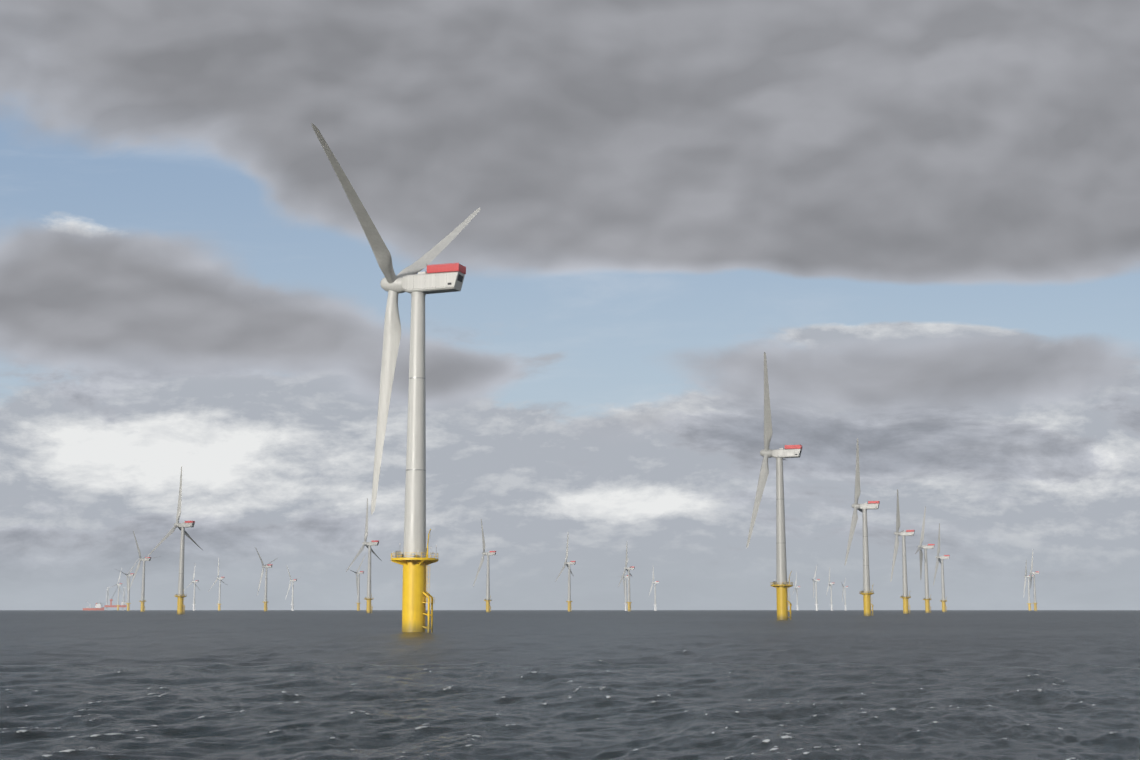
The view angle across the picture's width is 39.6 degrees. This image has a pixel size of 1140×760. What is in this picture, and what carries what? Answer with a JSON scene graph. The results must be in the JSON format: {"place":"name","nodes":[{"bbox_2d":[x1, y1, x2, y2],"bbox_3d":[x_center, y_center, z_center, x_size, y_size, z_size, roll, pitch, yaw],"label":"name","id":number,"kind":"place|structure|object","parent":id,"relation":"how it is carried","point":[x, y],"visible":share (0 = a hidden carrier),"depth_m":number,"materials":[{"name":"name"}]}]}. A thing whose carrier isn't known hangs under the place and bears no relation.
{"place":"outdoors","nodes":[
{"label":"outdoors","id":0,"kind":"place"},
{"bbox_2d":[0,610,1139,759],"bbox_3d":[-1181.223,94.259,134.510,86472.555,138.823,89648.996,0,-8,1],"label":"sea","id":1,"kind":"structure","parent":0,"point":[572,685],"depth_m":106.62,"materials":[{"name":"grey liquid"}]},
{"bbox_2d":[83,603,104,609],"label":"supply vessel","id":2,"kind":"object","parent":1,"relation":"on","point":[98,606],"visible":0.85,"depth_m":4929.02,"materials":[{"name":"paint"}]},
{"bbox_2d":[104,587,126,609],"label":"jack up vessel","id":3,"kind":"object","parent":1,"relation":"on","point":[123,604],"visible":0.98,"depth_m":5327.17,"materials":[{"name":"paint"}]},
{"bbox_2d":[108,569,122,609],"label":"turbine","id":4,"kind":"object","parent":1,"relation":"on","point":[117,584],"visible":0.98,"depth_m":4676.27,"materials":[{"name":"paint"}]},
{"bbox_2d":[118,560,137,610],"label":"turbine","id":5,"kind":"object","parent":1,"relation":"on","point":[128,603],"visible":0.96,"depth_m":3367.01,"materials":[{"name":"paint"}]},
{"bbox_2d":[129,531,160,611],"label":"turbine","id":6,"kind":"object","parent":1,"relation":"on","point":[142,601],"visible":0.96,"depth_m":2299.89,"materials":[{"name":"paint"}]},
{"bbox_2d":[146,466,200,613],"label":"turbine","id":7,"kind":"object","parent":1,"relation":"on","point":[180,596],"visible":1,"depth_m":1351.97,"materials":[{"name":"paint"}]},
{"bbox_2d":[184,567,199,610],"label":"turbine","id":8,"kind":"object","parent":1,"relation":"on","point":[194,582],"visible":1,"depth_m":4182.66,"materials":[{"name":"paint"}]},
{"bbox_2d":[208,557,226,610],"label":"turbine","id":9,"kind":"object","parent":1,"relation":"on","point":[219,604],"visible":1,"depth_m":3727.92,"materials":[{"name":"paint"}]},
{"bbox_2d":[255,547,276,611],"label":"turbine","id":10,"kind":"object","parent":1,"relation":"on","point":[268,565],"visible":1,"depth_m":2682.57,"materials":[{"name":"paint"}]},
{"bbox_2d":[286,567,299,610],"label":"turbine","id":11,"kind":"object","parent":1,"relation":"on","point":[292,604],"visible":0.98,"depth_m":4035.67,"materials":[{"name":"paint"}]},
{"bbox_2d":[348,554,365,610],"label":"turbine","id":12,"kind":"object","parent":1,"relation":"on","point":[358,588],"visible":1,"depth_m":3178.86,"materials":[{"name":"paint"}]},
{"bbox_2d":[346,498,381,612],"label":"turbine","id":13,"kind":"object","parent":1,"relation":"on","point":[368,545],"visible":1,"depth_m":1742.39,"materials":[{"name":"paint"}]},
{"bbox_2d":[311,123,480,632],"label":"turbine","id":14,"kind":"object","parent":1,"relation":"on","point":[413,559],"visible":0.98,"depth_m":342.63,"materials":[{"name":"paint"}]},
{"bbox_2d":[473,519,495,611],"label":"turbine","id":15,"kind":"object","parent":1,"relation":"on","point":[488,602],"visible":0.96,"depth_m":2059.07,"materials":[{"name":"paint"}]},
{"bbox_2d":[555,536,575,611],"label":"turbine","id":16,"kind":"object","parent":1,"relation":"on","point":[567,564],"visible":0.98,"depth_m":2493.17,"materials":[{"name":"paint"}]},
{"bbox_2d":[619,575,627,610],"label":"turbine","id":17,"kind":"object","parent":1,"relation":"on","point":[625,588],"visible":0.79,"depth_m":3541.73,"materials":[{"name":"paint"}]},
{"bbox_2d":[618,544,634,610],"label":"turbine","id":18,"kind":"object","parent":1,"relation":"on","point":[629,574],"visible":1,"depth_m":2821.48,"materials":[{"name":"paint"}]},
{"bbox_2d":[649,569,658,610],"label":"turbine","id":19,"kind":"object","parent":1,"relation":"on","point":[655,608],"visible":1,"depth_m":4304.54,"materials":[{"name":"paint"}]},
{"bbox_2d":[746,352,801,619],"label":"turbine","id":20,"kind":"object","parent":1,"relation":"on","point":[780,585],"visible":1,"depth_m":722.20,"materials":[{"name":"paint"}]},
{"bbox_2d":[792,572,799,609],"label":"turbine","id":21,"kind":"object","parent":1,"relation":"on","point":[797,605],"visible":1,"depth_m":5244.08,"materials":[{"name":"paint"}]},
{"bbox_2d":[812,566,819,610],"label":"turbine","id":22,"kind":"object","parent":1,"relation":"on","point":[815,586],"visible":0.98,"depth_m":4009.90,"materials":[{"name":"paint"}]},
{"bbox_2d":[826,569,834,610],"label":"turbine","id":23,"kind":"object","parent":1,"relation":"on","point":[830,584],"visible":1,"depth_m":4541.60,"materials":[{"name":"paint"}]},
{"bbox_2d":[841,578,847,609],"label":"turbine","id":24,"kind":"object","parent":1,"relation":"on","point":[845,605],"visible":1,"depth_m":5240.96,"materials":[{"name":"paint"}]},
{"bbox_2d":[845,438,879,615],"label":"turbine","id":25,"kind":"object","parent":1,"relation":"on","point":[866,593],"visible":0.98,"depth_m":1100.37,"materials":[{"name":"paint"}]},
{"bbox_2d":[890,489,914,613],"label":"turbine","id":26,"kind":"object","parent":1,"relation":"on","point":[905,597],"visible":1,"depth_m":1507.27,"materials":[{"name":"paint"}]},
{"bbox_2d":[915,507,934,612],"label":"turbine","id":27,"kind":"object","parent":1,"relation":"on","point":[926,598],"visible":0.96,"depth_m":1837.70,"materials":[{"name":"paint"}]},
{"bbox_2d":[933,523,949,611],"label":"turbine","id":28,"kind":"object","parent":1,"relation":"on","point":[940,560],"visible":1,"depth_m":2211.78,"materials":[{"name":"paint"}]},
{"bbox_2d":[1023,560,1032,610],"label":"turbine","id":29,"kind":"object","parent":1,"relation":"on","point":[1028,603],"visible":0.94,"depth_m":3519.23,"materials":[{"name":"paint"}]},
{"bbox_2d":[1029,551,1038,610],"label":"turbine","id":30,"kind":"object","parent":1,"relation":"on","point":[1030,581],"visible":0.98,"depth_m":3191.93,"materials":[{"name":"paint"}]},
{"bbox_2d":[0,0,1139,609],"label":"sky","id":31,"kind":"structure","parent":0,"point":[923,216],"materials":[{"name":"grey"}]}
]}

